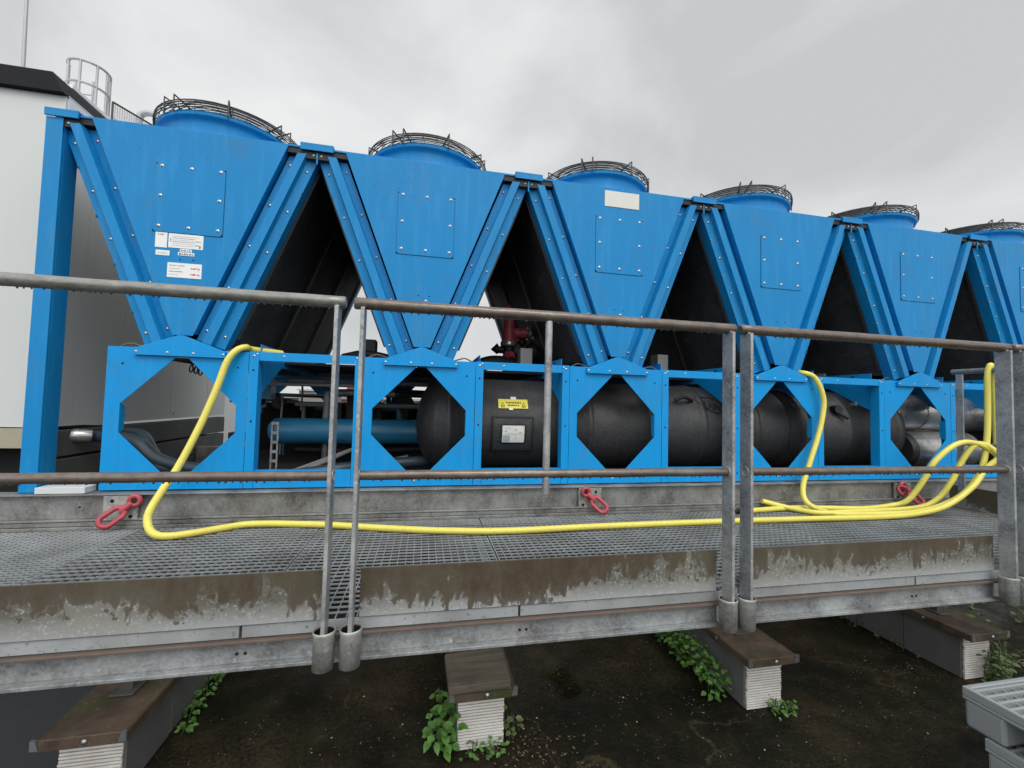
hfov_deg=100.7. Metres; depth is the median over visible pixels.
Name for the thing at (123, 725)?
pier
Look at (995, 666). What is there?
green weed
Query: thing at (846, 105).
sky
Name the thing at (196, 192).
air cooled chiller
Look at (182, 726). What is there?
green weed
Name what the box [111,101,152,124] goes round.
fence
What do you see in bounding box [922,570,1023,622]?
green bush
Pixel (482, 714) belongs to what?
pier
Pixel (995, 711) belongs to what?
plastic pallet
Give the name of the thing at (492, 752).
green weed
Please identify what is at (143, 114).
vent pipe
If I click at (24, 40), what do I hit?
lightning rod
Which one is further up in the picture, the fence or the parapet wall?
the fence
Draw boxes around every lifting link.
[95,493,142,529]
[580,486,608,513]
[896,481,925,504]
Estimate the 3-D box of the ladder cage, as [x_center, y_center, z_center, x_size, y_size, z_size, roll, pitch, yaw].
[-5.557,-3.723,5.504,0.527,0.746,0.447,2,-3,-12]
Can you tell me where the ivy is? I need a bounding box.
[622,596,732,701]
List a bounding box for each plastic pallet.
[962,677,1023,746]
[985,737,1023,767]
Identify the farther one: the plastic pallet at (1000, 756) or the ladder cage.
the ladder cage
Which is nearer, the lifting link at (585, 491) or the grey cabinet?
the lifting link at (585, 491)
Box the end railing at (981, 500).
[949,367,997,513]
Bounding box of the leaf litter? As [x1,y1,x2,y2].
[384,638,905,767]
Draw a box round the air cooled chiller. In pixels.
[18,94,1023,492]
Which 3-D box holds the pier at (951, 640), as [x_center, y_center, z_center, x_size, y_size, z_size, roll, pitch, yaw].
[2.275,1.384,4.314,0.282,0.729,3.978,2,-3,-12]
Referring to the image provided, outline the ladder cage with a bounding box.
[64,57,111,117]
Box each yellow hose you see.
[143,344,996,539]
[735,439,996,513]
[761,441,995,515]
[798,363,996,514]
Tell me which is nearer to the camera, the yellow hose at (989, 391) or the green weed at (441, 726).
the green weed at (441, 726)
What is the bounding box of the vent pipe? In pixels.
[135,110,159,123]
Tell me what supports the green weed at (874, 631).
on the ground
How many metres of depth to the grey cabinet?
12.51 m
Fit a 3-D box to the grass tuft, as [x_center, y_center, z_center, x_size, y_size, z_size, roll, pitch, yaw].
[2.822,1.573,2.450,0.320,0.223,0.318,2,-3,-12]
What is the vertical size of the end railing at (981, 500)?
0.968 m
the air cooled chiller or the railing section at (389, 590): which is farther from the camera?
the air cooled chiller
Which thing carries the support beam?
on the pier at (123, 725)
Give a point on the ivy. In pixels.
(705, 663)
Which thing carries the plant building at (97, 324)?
on the paving
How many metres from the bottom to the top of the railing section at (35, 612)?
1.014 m
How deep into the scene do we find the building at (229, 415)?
8.23 m
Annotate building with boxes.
[0,63,224,640]
[67,84,248,442]
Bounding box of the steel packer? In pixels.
[34,484,95,493]
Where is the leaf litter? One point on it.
(573, 747)
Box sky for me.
[0,0,1023,398]
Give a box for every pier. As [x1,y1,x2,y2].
[29,530,324,767]
[435,519,517,749]
[545,515,799,709]
[643,512,1009,678]
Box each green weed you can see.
[167,673,226,735]
[422,687,468,762]
[459,735,509,760]
[503,705,523,739]
[765,694,797,720]
[838,616,920,657]
[975,640,1020,681]
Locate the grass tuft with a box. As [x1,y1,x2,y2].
[989,639,1023,678]
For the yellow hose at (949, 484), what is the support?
on the walkway
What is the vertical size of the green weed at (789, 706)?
0.082 m
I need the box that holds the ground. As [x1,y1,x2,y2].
[57,477,1023,767]
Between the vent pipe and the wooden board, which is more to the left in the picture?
the vent pipe
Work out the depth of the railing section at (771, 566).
1.65 m
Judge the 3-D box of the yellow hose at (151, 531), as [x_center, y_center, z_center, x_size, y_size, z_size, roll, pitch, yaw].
[0.778,0.312,2.322,4.892,0.926,0.588,2,-3,-3]
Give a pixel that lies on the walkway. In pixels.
(55, 663)
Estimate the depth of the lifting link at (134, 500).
2.01 m
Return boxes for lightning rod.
[21,0,28,66]
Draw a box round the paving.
[0,532,272,767]
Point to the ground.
(851, 703)
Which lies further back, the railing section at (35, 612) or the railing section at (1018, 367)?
the railing section at (1018, 367)
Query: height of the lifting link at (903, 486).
0.161 m
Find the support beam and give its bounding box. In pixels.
[0,446,996,532]
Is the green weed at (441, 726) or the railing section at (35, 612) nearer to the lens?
the railing section at (35, 612)
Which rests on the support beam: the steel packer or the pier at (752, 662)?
the steel packer
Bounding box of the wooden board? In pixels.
[444,648,510,695]
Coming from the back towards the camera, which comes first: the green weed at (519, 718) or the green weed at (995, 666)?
the green weed at (995, 666)
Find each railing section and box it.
[0,272,346,642]
[347,297,736,632]
[737,324,1018,600]
[1010,344,1023,576]
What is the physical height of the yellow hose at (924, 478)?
0.489 m
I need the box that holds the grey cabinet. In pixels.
[297,389,340,401]
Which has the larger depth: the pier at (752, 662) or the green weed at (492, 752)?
the pier at (752, 662)
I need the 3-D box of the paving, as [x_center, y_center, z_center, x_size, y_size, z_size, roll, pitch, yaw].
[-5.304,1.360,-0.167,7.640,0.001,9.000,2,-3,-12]
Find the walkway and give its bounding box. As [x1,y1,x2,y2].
[0,505,1023,693]
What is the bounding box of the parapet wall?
[270,397,939,430]

